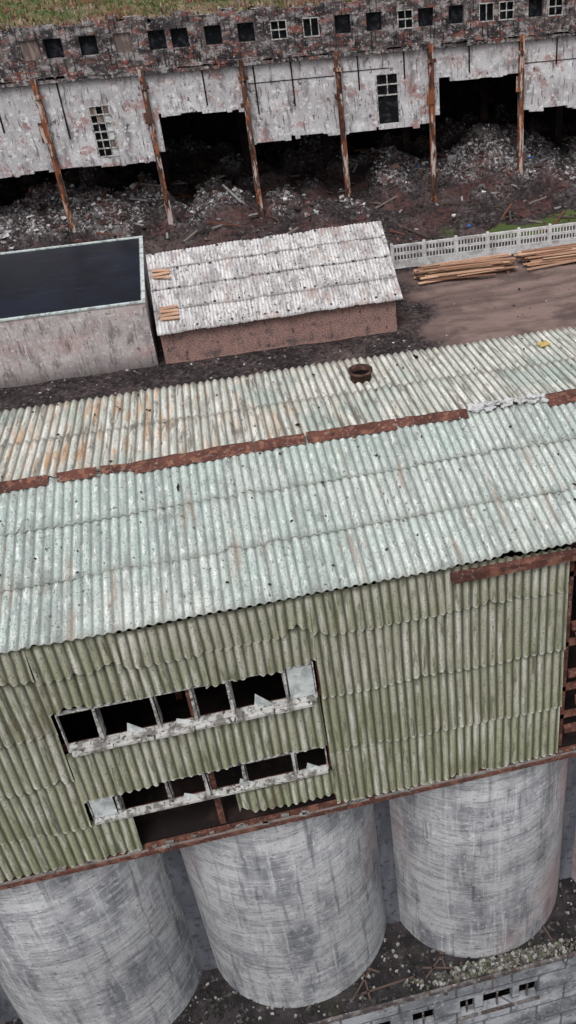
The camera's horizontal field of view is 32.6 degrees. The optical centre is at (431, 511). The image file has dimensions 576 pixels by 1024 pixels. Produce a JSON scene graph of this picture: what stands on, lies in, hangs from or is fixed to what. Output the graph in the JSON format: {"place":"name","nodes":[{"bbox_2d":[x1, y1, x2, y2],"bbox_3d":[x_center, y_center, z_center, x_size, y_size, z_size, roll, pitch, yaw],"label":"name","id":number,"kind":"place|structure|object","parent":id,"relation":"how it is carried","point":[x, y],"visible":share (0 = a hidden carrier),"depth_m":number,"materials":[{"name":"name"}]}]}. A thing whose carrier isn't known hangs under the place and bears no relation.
{"place":"outdoors","nodes":[
{"label":"outdoors","id":0,"kind":"place"},
{"bbox_2d":[0,103,575,1023],"bbox_3d":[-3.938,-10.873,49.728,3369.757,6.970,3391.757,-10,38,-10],"label":"ground","id":1,"kind":"structure","parent":0,"point":[430,315],"depth_m":57.81,"materials":[{"name":"brown soil"}]},
{"bbox_2d":[0,238,158,387],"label":"annex walls","id":2,"kind":"structure","parent":1,"relation":"on","point":[37,350],"depth_m":43.34,"materials":[{"name":"paint"}]},
{"bbox_2d":[0,238,140,318],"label":"wet roof","id":3,"kind":"structure","parent":2,"relation":"on","point":[65,278],"depth_m":45.33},
{"bbox_2d":[0,236,145,321],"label":"parapet","id":4,"kind":"structure","parent":2,"relation":"on","point":[101,306],"depth_m":43.98,"materials":[{"name":"grey concrete"}]},
{"bbox_2d":[146,221,402,363],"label":"brick shed","id":5,"kind":"structure","parent":1,"relation":"on","point":[322,285],"depth_m":45.85,"materials":[{"name":"brown brick"}]},
{"bbox_2d":[0,0,575,231],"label":"ruined factory","id":6,"kind":"structure","parent":1,"relation":"on","point":[89,83],"depth_m":54.32,"materials":[{"name":"white concrete"}]},
{"bbox_2d":[0,0,563,157],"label":"factory windows","id":7,"kind":"structure","parent":6,"relation":"in","point":[387,85],"depth_m":53.80,"materials":[{"name":"black glass"}]},
{"bbox_2d":[0,112,575,404],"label":"rubble debris","id":8,"kind":"object","parent":1,"relation":"on","point":[118,231],"visible":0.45,"depth_m":59.36,"materials":[{"name":"grey stone"}]},
{"bbox_2d":[6,877,575,1023],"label":"podium deck","id":9,"kind":"structure","parent":1,"relation":"on","point":[242,1003],"depth_m":21.29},
{"bbox_2d":[0,1013,5,1023],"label":"grain silo","id":10,"kind":"object","parent":9,"relation":"on","point":[2,1020],"visible":0.12,"depth_m":20.69,"materials":[{"name":"concrete"}]},
{"bbox_2d":[0,853,202,1023],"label":"grain silo","id":11,"kind":"object","parent":9,"relation":"on","point":[111,944],"visible":0.5,"depth_m":18.37,"materials":[{"name":"concrete"}]},
{"bbox_2d":[180,804,385,1007],"bbox_3d":[-3.203,6.732,20.456,4.100,6.900,4.100,-10,38,-10],"label":"grain silo","id":12,"kind":"object","parent":9,"relation":"on","point":[293,915],"visible":0.45,"depth_m":19.16,"materials":[{"name":"concrete"}]},
{"bbox_2d":[0,327,575,1021],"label":"grain elevator","id":13,"kind":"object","parent":9,"relation":"on","point":[242,603],"visible":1,"depth_m":15.24,"materials":[{"name":"metal"}]},
{"bbox_2d":[54,660,328,824],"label":"window frames","id":14,"kind":"structure","parent":13,"relation":"in","point":[300,681],"depth_m":14.77,"materials":[{"name":"white paint"}]},
{"bbox_2d":[7,878,575,1023],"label":"deck rubble","id":15,"kind":"object","parent":9,"relation":"on","point":[492,964],"visible":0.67,"depth_m":21.39,"materials":[{"name":"grey stone"}]},
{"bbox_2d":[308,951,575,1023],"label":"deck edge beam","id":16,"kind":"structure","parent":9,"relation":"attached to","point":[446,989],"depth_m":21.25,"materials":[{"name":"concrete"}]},
{"bbox_2d":[389,758,568,957],"bbox_3d":[0.864,6.002,21.209,4.100,6.900,4.100,-10,38,-10],"label":"grain silo","id":17,"kind":"object","parent":9,"relation":"on","point":[477,865],"visible":0.48,"depth_m":19.86,"materials":[{"name":"concrete"}]},
{"bbox_2d":[571,830,575,881],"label":"grain silo","id":18,"kind":"object","parent":9,"relation":"on","point":[573,875],"visible":0.09,"depth_m":22.75,"materials":[{"name":"concrete"}]},
{"bbox_2d":[412,253,517,284],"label":"lumber pile","id":19,"kind":"object","parent":1,"relation":"on","point":[457,269],"visible":1,"depth_m":51.58,"materials":[{"name":"brown wood"}]},
{"bbox_2d":[390,222,575,268],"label":"concrete fence","id":20,"kind":"object","parent":1,"relation":"on","point":[424,259],"visible":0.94,"depth_m":53.23,"materials":[{"name":"white concrete"}]},
{"bbox_2d":[513,243,575,270],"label":"lumber pile","id":21,"kind":"object","parent":1,"relation":"on","point":[562,254],"visible":1,"depth_m":52.66,"materials":[{"name":"brown wood"}]},
{"bbox_2d":[330,957,575,1023],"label":"podium walls","id":22,"kind":"structure","parent":0,"point":[554,988],"depth_m":22.19,"materials":[{"name":"grey concrete"}]}
]}

